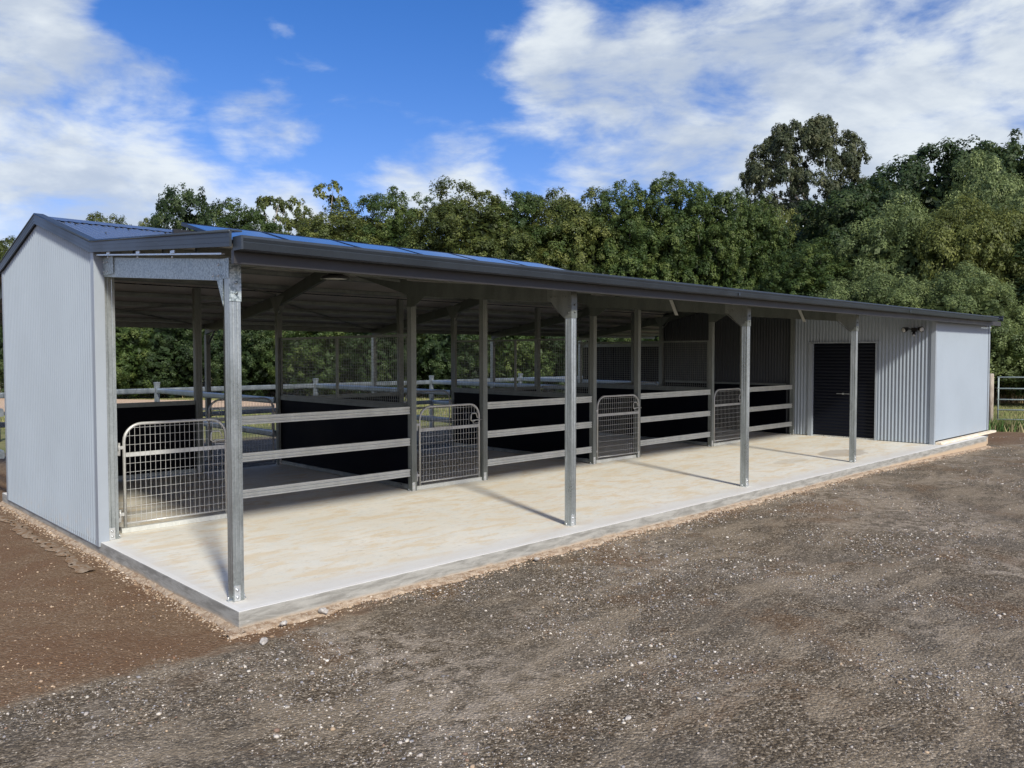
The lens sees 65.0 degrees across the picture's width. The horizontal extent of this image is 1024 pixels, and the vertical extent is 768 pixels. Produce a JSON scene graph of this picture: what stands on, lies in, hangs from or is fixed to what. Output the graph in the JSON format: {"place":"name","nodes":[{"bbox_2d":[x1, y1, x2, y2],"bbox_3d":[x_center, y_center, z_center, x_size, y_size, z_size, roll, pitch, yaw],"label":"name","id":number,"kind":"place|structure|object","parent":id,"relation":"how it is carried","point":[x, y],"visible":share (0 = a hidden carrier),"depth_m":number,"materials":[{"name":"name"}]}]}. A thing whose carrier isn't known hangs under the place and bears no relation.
{"place":"outdoors","nodes":[
{"label":"outdoors","id":0,"kind":"place"},
{"bbox_2d":[0,376,1023,767],"bbox_3d":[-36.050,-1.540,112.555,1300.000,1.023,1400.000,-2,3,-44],"label":"ground","id":1,"kind":"structure","parent":0,"point":[520,672],"depth_m":5.61,"materials":[{"name":"gravel"}]},
{"bbox_2d":[0,324,3,392],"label":"bush","id":2,"kind":"object","parent":1,"relation":"on","point":[1,362],"visible":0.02,"depth_m":50.58,"materials":[{"name":"green plant"}]},
{"bbox_2d":[0,235,15,391],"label":"tree","id":3,"kind":"object","parent":1,"relation":"on","point":[4,248],"visible":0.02,"depth_m":61.15,"materials":[{"name":"green plant"}]},
{"bbox_2d":[0,515,93,572],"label":"concrete spill","id":4,"kind":"object","parent":1,"relation":"on","point":[78,566],"visible":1,"depth_m":8.75,"materials":[{"name":"concrete"}]},
{"bbox_2d":[86,211,131,224],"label":"tree","id":5,"kind":"object","parent":1,"relation":"on","point":[99,219],"visible":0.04,"depth_m":72.95,"materials":[{"name":"green plant"}]},
{"bbox_2d":[0,501,245,633],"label":"clay strip","id":6,"kind":"object","parent":1,"relation":"on","point":[223,624],"visible":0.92,"depth_m":7.52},
{"bbox_2d":[0,404,274,441],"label":"arena fence","id":7,"kind":"object","parent":1,"relation":"on","point":[258,407],"visible":0.06,"depth_m":23.90,"materials":[{"name":"metal"}]},
{"bbox_2d":[0,398,275,411],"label":"sand arena","id":8,"kind":"object","parent":1,"relation":"on","point":[219,404],"visible":0.2,"depth_m":43.81},
{"bbox_2d":[115,327,165,398],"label":"bush","id":9,"kind":"object","parent":1,"relation":"on","point":[129,357],"visible":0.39,"depth_m":51.40,"materials":[{"name":"green plant"}]},
{"bbox_2d":[138,213,172,329],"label":"tree","id":10,"kind":"object","parent":1,"relation":"on","point":[147,222],"visible":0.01,"depth_m":74.61,"materials":[{"name":"green plant"}]},
{"bbox_2d":[154,382,159,401],"bbox_3d":[-8.029,0.790,18.197,0.116,1.668,0.116,-2,3,-44],"label":"yard post","id":11,"kind":"object","parent":1,"relation":"on","point":[156,394],"visible":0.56,"depth_m":18.14,"materials":[{"name":"silver metal"}]},
{"bbox_2d":[163,384,313,416],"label":"yard rails","id":12,"kind":"object","parent":11,"relation":"attached to","point":[247,387],"visible":0.36,"depth_m":19.75,"materials":[{"name":"silver metal"}]},
{"bbox_2d":[120,379,204,397],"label":"arena fence","id":13,"kind":"object","parent":1,"relation":"on","point":[203,380],"visible":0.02,"depth_m":54.63,"materials":[{"name":"metal"}]},
{"bbox_2d":[126,327,215,397],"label":"bush","id":14,"kind":"object","parent":1,"relation":"on","point":[173,347],"visible":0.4,"depth_m":52.35,"materials":[{"name":"green plant"}]},
{"bbox_2d":[143,182,244,384],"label":"tree","id":15,"kind":"object","parent":1,"relation":"on","point":[171,204],"visible":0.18,"depth_m":60.52,"materials":[{"name":"green plant"}]},
{"bbox_2d":[0,395,450,428],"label":"grass","id":16,"kind":"structure","parent":1,"relation":"on","point":[422,405],"depth_m":36.78,"materials":[{"name":"green plant"}]},
{"bbox_2d":[186,329,286,395],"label":"bush","id":17,"kind":"object","parent":1,"relation":"on","point":[253,346],"visible":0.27,"depth_m":51.99,"materials":[{"name":"green plant"}]},
{"bbox_2d":[210,197,285,384],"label":"tree","id":18,"kind":"object","parent":1,"relation":"on","point":[232,221],"visible":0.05,"depth_m":62.27,"materials":[{"name":"green plant"}]},
{"bbox_2d":[260,637,267,644],"bbox_3d":[-1.806,1.870,5.851,0.056,0.047,0.097,0,2,-4],"label":"rock","id":19,"kind":"object","parent":1,"relation":"on","point":[263,640],"visible":1,"depth_m":5.83,"materials":[{"name":"white stone"}]},
{"bbox_2d":[243,194,298,234],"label":"tree","id":20,"kind":"object","parent":1,"relation":"on","point":[265,201],"visible":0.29,"depth_m":69.78,"materials":[{"name":"green plant"}]},
{"bbox_2d":[1,377,547,396],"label":"paddock fence","id":21,"kind":"object","parent":1,"relation":"on","point":[308,393],"visible":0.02,"depth_m":56.31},
{"bbox_2d":[246,382,310,395],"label":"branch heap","id":22,"kind":"object","parent":1,"relation":"on","point":[273,392],"visible":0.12,"depth_m":56.04,"materials":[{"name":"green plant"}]},
{"bbox_2d":[0,382,558,397],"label":"dry grass","id":23,"kind":"structure","parent":1,"relation":"on","point":[150,395],"depth_m":56.66,"materials":[{"name":"plant"}]},
{"bbox_2d":[260,330,357,395],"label":"bush","id":24,"kind":"object","parent":1,"relation":"on","point":[309,363],"visible":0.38,"depth_m":51.08,"materials":[{"name":"green plant"}]},
{"bbox_2d":[313,378,317,394],"bbox_3d":[-5.129,0.713,21.023,0.116,1.726,0.116,-2,3,-44],"label":"yard post","id":25,"kind":"object","parent":1,"relation":"on","point":[315,392],"visible":0.21,"depth_m":20.97,"materials":[{"name":"grey metal"}]},
{"bbox_2d":[318,380,430,404],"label":"yard rails","id":26,"kind":"object","parent":25,"relation":"attached to","point":[405,382],"visible":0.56,"depth_m":22.72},
{"bbox_2d":[283,180,351,235],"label":"tree","id":27,"kind":"object","parent":1,"relation":"on","point":[298,214],"visible":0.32,"depth_m":69.33,"materials":[{"name":"green plant"}]},
{"bbox_2d":[284,203,400,390],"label":"tree","id":28,"kind":"object","parent":1,"relation":"on","point":[346,226],"visible":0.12,"depth_m":57.74,"materials":[{"name":"green plant"}]},
{"bbox_2d":[330,332,424,394],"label":"bush","id":29,"kind":"object","parent":1,"relation":"on","point":[390,344],"visible":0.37,"depth_m":51.17,"materials":[{"name":"green plant"}]},
{"bbox_2d":[344,185,436,380],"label":"tree","id":30,"kind":"object","parent":1,"relation":"on","point":[396,228],"visible":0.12,"depth_m":58.50,"materials":[{"name":"green plant"}]},
{"bbox_2d":[429,375,433,432],"bbox_3d":[-2.371,0.639,23.709,0.116,1.781,0.116,-2,3,-44],"label":"yard post","id":31,"kind":"object","parent":1,"relation":"on","point":[431,386],"visible":0.56,"depth_m":23.67,"materials":[{"name":"grey metal"}]},
{"bbox_2d":[438,378,519,400],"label":"yard rails","id":32,"kind":"object","parent":31,"relation":"attached to","point":[496,380],"visible":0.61,"depth_m":24.91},
{"bbox_2d":[404,334,506,398],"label":"bush","id":33,"kind":"object","parent":1,"relation":"on","point":[434,354],"visible":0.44,"depth_m":51.09,"materials":[{"name":"green plant"}]},
{"bbox_2d":[397,175,538,377],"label":"tree","id":34,"kind":"object","parent":1,"relation":"on","point":[457,231],"visible":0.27,"depth_m":55.32,"materials":[{"name":"green plant"}]},
{"bbox_2d":[2,428,986,627],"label":"concrete slab","id":35,"kind":"structure","parent":1,"relation":"on","point":[308,550],"depth_m":9.98,"materials":[{"name":"beige concrete"}]},
{"bbox_2d":[0,213,1003,601],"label":"stable","id":36,"kind":"structure","parent":35,"relation":"on","point":[74,293],"depth_m":12.97,"materials":[{"name":"grey metal"}]},
{"bbox_2d":[118,418,226,527],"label":"stall gate","id":37,"kind":"structure","parent":36,"relation":"attached to","point":[165,451],"depth_m":9.11,"materials":[{"name":"silver metal"}]},
{"bbox_2d":[172,229,196,232],"bbox_3d":[-1.661,-1.976,12.556,7.200,0.113,0.040,-2,3,-44],"label":"mounting rail","id":38,"kind":"object","parent":36,"relation":"attached to","point":[177,231],"visible":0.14,"depth_m":10.09,"materials":[{"name":"black metal"}]},
{"bbox_2d":[181,222,286,239],"bbox_3d":[-3.393,-1.891,10.364,1.115,0.043,1.600,-2,17,-44],"label":"solar panel","id":39,"kind":"object","parent":38,"relation":"attached to","point":[197,227],"visible":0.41,"depth_m":10.60,"materials":[{"name":"blue glass"}]},
{"bbox_2d":[264,232,355,246],"bbox_3d":[-2.580,-1.921,11.155,1.115,0.043,1.600,-2,17,-44],"label":"solar panel","id":40,"kind":"object","parent":38,"relation":"attached to","point":[309,239],"visible":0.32,"depth_m":11.45,"materials":[{"name":"blue glass"}]},
{"bbox_2d":[335,240,418,253],"bbox_3d":[-1.767,-1.951,11.947,1.115,0.043,1.600,-2,17,-44],"label":"solar panel","id":41,"kind":"object","parent":38,"relation":"attached to","point":[375,246],"visible":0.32,"depth_m":12.24,"materials":[{"name":"blue glass"}]},
{"bbox_2d":[397,247,473,259],"bbox_3d":[-0.955,-1.980,12.738,1.115,0.043,1.600,-2,17,-44],"label":"solar panel","id":42,"kind":"object","parent":38,"relation":"attached to","point":[433,253],"visible":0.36,"depth_m":13.04,"materials":[{"name":"blue glass"}]},
{"bbox_2d":[451,253,525,265],"bbox_3d":[-0.142,-2.010,13.530,1.115,0.043,1.600,-2,17,-44],"label":"solar panel","id":43,"kind":"object","parent":38,"relation":"attached to","point":[488,259],"visible":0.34,"depth_m":13.84,"materials":[{"name":"blue glass"}]},
{"bbox_2d":[498,258,565,269],"bbox_3d":[0.671,-2.040,14.322,1.115,0.043,1.600,-2,17,-44],"label":"solar panel","id":44,"kind":"object","parent":38,"relation":"attached to","point":[534,264],"visible":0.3,"depth_m":14.63,"materials":[{"name":"blue glass"}]},
{"bbox_2d":[157,388,275,436],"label":"yard rails","id":45,"kind":"object","parent":36,"relation":"attached to","point":[260,431],"visible":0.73,"depth_m":15.77,"materials":[{"name":"silver metal"}]},
{"bbox_2d":[205,397,276,468],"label":"stall gate","id":46,"kind":"structure","parent":36,"relation":"attached to","point":[221,419],"depth_m":13.81,"materials":[{"name":"silver metal"}]},
{"bbox_2d":[320,273,349,280],"bbox_3d":[-2.196,-1.381,9.974,0.370,0.164,0.370,-2,3,-44],"label":"bay lamp","id":47,"kind":"object","parent":36,"relation":"hanging from","point":[334,277],"visible":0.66,"depth_m":9.88,"materials":[{"name":"black plastic"}]},
{"bbox_2d":[316,384,450,422],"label":"yard rails","id":48,"kind":"object","parent":36,"relation":"attached to","point":[432,418],"visible":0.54,"depth_m":18.17,"materials":[{"name":"grey metal"}]},
{"bbox_2d":[405,390,451,445],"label":"stall gate","id":49,"kind":"structure","parent":36,"relation":"attached to","point":[430,391],"depth_m":16.58,"materials":[{"name":"silver metal"}]},
{"bbox_2d":[417,403,481,485],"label":"stall gate","id":50,"kind":"structure","parent":36,"relation":"attached to","point":[449,427],"depth_m":11.98,"materials":[{"name":"silver metal"}]},
{"bbox_2d":[432,380,564,404],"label":"yard rails","id":51,"kind":"object","parent":36,"relation":"attached to","point":[462,383],"visible":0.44,"depth_m":22.28,"materials":[{"name":"silver metal"}]},
{"bbox_2d":[541,385,564,391],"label":"stall gate","id":52,"kind":"structure","parent":36,"relation":"attached to","point":[551,386],"depth_m":19.15,"materials":[{"name":"grey metal"}]},
{"bbox_2d":[596,394,640,459],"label":"stall gate","id":53,"kind":"structure","parent":36,"relation":"attached to","point":[635,412],"depth_m":14.85,"materials":[{"name":"silver metal"}]},
{"bbox_2d":[714,388,740,442],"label":"stall gate","id":54,"kind":"structure","parent":36,"relation":"attached to","point":[728,404],"depth_m":17.39,"materials":[{"name":"silver metal"}]},
{"bbox_2d":[813,343,875,439],"bbox_3d":[7.722,0.159,18.703,0.030,2.190,1.480,-2,3,-44],"label":"roller door","id":55,"kind":"structure","parent":36,"relation":"in","point":[831,387],"depth_m":18.76,"materials":[{"name":"metal"}]},
{"bbox_2d":[901,326,924,335],"bbox_3d":[8.703,-1.140,17.434,0.197,0.207,0.464,-2,3,-44],"label":"security light","id":56,"kind":"object","parent":36,"relation":"attached to","point":[913,330],"visible":1,"depth_m":17.45,"materials":[{"name":"black plastic"}]},
{"bbox_2d":[0,446,994,642],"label":"clay crumbs","id":57,"kind":"object","parent":1,"relation":"on","point":[335,611],"visible":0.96,"depth_m":8.21,"materials":[{"name":"brown soil"}]},
{"bbox_2d":[473,335,562,390],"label":"bush","id":58,"kind":"object","parent":1,"relation":"on","point":[528,360],"visible":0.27,"depth_m":51.01,"materials":[{"name":"green plant"}]},
{"bbox_2d":[476,188,582,269],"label":"tree","id":59,"kind":"object","parent":1,"relation":"on","point":[528,205],"visible":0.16,"depth_m":57.42,"materials":[{"name":"green plant"}]},
{"bbox_2d":[523,186,628,341],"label":"tree","id":60,"kind":"object","parent":1,"relation":"on","point":[575,217],"visible":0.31,"depth_m":57.67,"materials":[{"name":"green plant"}]},
{"bbox_2d":[533,336,624,391],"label":"bush","id":61,"kind":"object","parent":1,"relation":"on","point":[557,344],"visible":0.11,"depth_m":51.15,"materials":[{"name":"green plant"}]},
{"bbox_2d":[225,446,989,638],"bbox_3d":[4.636,1.689,12.517,18.810,0.169,0.176,-2,3,-44],"label":"clay strip","id":62,"kind":"object","parent":1,"relation":"on","point":[290,619],"visible":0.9,"depth_m":7.97,"materials":[{"name":"brown soil"}]},
{"bbox_2d":[318,607,327,613],"bbox_3d":[-1.523,1.827,6.483,0.098,0.046,0.059,1,3,34],"label":"rock","id":63,"kind":"object","parent":62,"relation":"on","point":[323,610],"visible":1,"depth_m":6.46,"materials":[{"name":"white stone"}]},
{"bbox_2d":[581,179,688,343],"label":"tree","id":64,"kind":"object","parent":1,"relation":"on","point":[635,258],"visible":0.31,"depth_m":56.97,"materials":[{"name":"green plant"}]},
{"bbox_2d":[618,337,658,343],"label":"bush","id":65,"kind":"object","parent":1,"relation":"on","point":[655,339],"visible":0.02,"depth_m":51.36,"materials":[{"name":"green plant"}]},
{"bbox_2d":[623,170,733,286],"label":"tree","id":66,"kind":"object","parent":1,"relation":"on","point":[677,236],"visible":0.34,"depth_m":56.42,"materials":[{"name":"green plant"}]},
{"bbox_2d":[669,186,775,289],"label":"tree","id":67,"kind":"object","parent":1,"relation":"on","point":[715,230],"visible":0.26,"depth_m":56.14,"materials":[{"name":"green plant"}]},
{"bbox_2d":[719,193,796,290],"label":"tree","id":68,"kind":"object","parent":1,"relation":"on","point":[768,226],"visible":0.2,"depth_m":56.29,"materials":[{"name":"green plant"}]},
{"bbox_2d":[776,205,818,265],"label":"tree","id":69,"kind":"object","parent":1,"relation":"on","point":[785,216],"visible":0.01,"depth_m":63.33,"materials":[{"name":"green plant"}]},
{"bbox_2d":[738,113,871,237],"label":"tree","id":70,"kind":"object","parent":1,"relation":"on","point":[816,133],"visible":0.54,"depth_m":73.20,"materials":[{"name":"green plant"}]},
{"bbox_2d":[751,236,865,299],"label":"tree","id":71,"kind":"object","parent":1,"relation":"on","point":[811,279],"visible":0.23,"depth_m":48.70,"materials":[{"name":"green plant"}]},
{"bbox_2d":[773,178,928,278],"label":"tree","id":72,"kind":"object","parent":1,"relation":"on","point":[832,223],"visible":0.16,"depth_m":54.30,"materials":[{"name":"green plant"}]},
{"bbox_2d":[813,270,943,308],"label":"tree","id":73,"kind":"object","parent":1,"relation":"on","point":[884,288],"visible":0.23,"depth_m":40.89,"materials":[{"name":"green plant"}]},
{"bbox_2d":[831,191,960,299],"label":"tree","id":74,"kind":"object","parent":1,"relation":"on","point":[887,246],"visible":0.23,"depth_m":47.77,"materials":[{"name":"green plant"}]},
{"bbox_2d":[848,134,1016,236],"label":"tree","id":75,"kind":"object","parent":1,"relation":"on","point":[931,194],"visible":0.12,"depth_m":57.84,"materials":[{"name":"green plant"}]},
{"bbox_2d":[897,190,1023,397],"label":"tree","id":76,"kind":"object","parent":1,"relation":"on","point":[980,247],"visible":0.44,"depth_m":44.37,"materials":[{"name":"green plant"}]},
{"bbox_2d":[898,260,1023,390],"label":"tree","id":77,"kind":"object","parent":1,"relation":"on","point":[956,297],"visible":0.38,"depth_m":38.53,"materials":[{"name":"green plant"}]},
{"bbox_2d":[931,149,1023,384],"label":"tree","id":78,"kind":"object","parent":1,"relation":"on","point":[995,184],"visible":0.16,"depth_m":51.30,"materials":[{"name":"green plant"}]},
{"bbox_2d":[956,128,1023,196],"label":"tree","id":79,"kind":"object","parent":1,"relation":"on","point":[1013,152],"visible":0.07,"depth_m":58.22,"materials":[{"name":"green plant"}]},
{"bbox_2d":[989,374,993,420],"bbox_3d":[14.431,0.665,24.236,0.170,1.960,0.170,-2,3,-44],"label":"gate post","id":80,"kind":"object","parent":1,"relation":"on","point":[991,392],"visible":0.5,"depth_m":24.16,"materials":[{"name":"beige wood"}]},
{"bbox_2d":[996,377,1023,420],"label":"field gate","id":81,"kind":"structure","parent":80,"relation":"attached to","point":[998,399],"depth_m":24.12,"materials":[{"name":"silver metal"}]},
{"bbox_2d":[971,189,1023,390],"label":"tree","id":82,"kind":"object","parent":1,"relation":"on","point":[1019,199],"visible":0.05,"depth_m":46.28,"materials":[{"name":"green plant"}]},
{"bbox_2d":[988,417,1023,432],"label":"weeds","id":83,"kind":"object","parent":1,"relation":"on","point":[1006,425],"visible":0.62,"depth_m":23.94,"materials":[{"name":"green plant"}]},
{"bbox_2d":[994,366,1021,397],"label":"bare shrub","id":84,"kind":"object","parent":1,"relation":"on","point":[1002,390],"visible":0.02,"depth_m":47.48,"materials":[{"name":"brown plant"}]},
{"bbox_2d":[997,228,1023,385],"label":"tree","id":85,"kind":"object","parent":1,"relation":"on","point":[1017,254],"visible":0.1,"depth_m":42.83,"materials":[{"name":"green plant"}]},
{"bbox_2d":[1000,312,1023,397],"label":"tree","id":86,"kind":"object","parent":1,"relation":"on","point":[1016,358],"visible":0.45,"depth_m":38.52,"materials":[{"name":"green plant"}]},
{"bbox_3d":[3.000,0.495,28.942,0.116,1.888,0.116,-2,3,-44],"label":"yard post","id":87,"kind":"object","parent":1,"relation":"on","visible":0},
{"bbox_2d":[522,376,582,378],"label":"yard rails","id":88,"kind":"object","parent":87,"relation":"attached to","point":[559,377],"visible":0.15,"depth_m":27.45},
{"bbox_3d":[-11.037,0.871,15.267,0.116,1.608,0.116,-2,3,-44],"label":"yard post","id":89,"kind":"object","parent":1,"relation":"on","visible":0},
{"bbox_2d":[0,408,4,458],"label":"yard rails","id":90,"kind":"object","parent":89,"relation":"attached to","point":[2,454],"visible":1,"depth_m":11.29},
{"bbox_2d":[0,388,154,427],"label":"yard rails","id":91,"kind":"object","parent":89,"relation":"attached to","point":[128,391],"visible":0.27,"depth_m":17.75,"materials":[{"name":"grey metal"}]},
{"bbox_3d":[0.279,0.568,26.290,0.116,1.834,0.116,-2,3,-44],"label":"yard post","id":92,"kind":"object","parent":1,"relation":"on","visible":0},
{"bbox_2d":[522,378,658,385],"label":"yard rails","id":93,"kind":"object","parent":92,"relation":"attached to","point":[563,380],"visible":0.35,"depth_m":24.24,"materials":[{"name":"silver metal"}]},
{"bbox_2d":[0,0,1023,251],"label":"sky","id":94,"kind":"structure","parent":0,"point":[105,105],"materials":[{"name":"blue"}]},
{"bbox_2d":[993,402,1023,421],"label":"grass","id":95,"kind":"structure","parent":0,"point":[1014,414],"depth_m":33.96,"materials":[{"name":"green plant"}]},
{"bbox_2d":[994,389,1023,403],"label":"dry grass","id":96,"kind":"structure","parent":0,"point":[1001,396],"depth_m":44.86,"materials":[{"name":"plant"}]}
]}

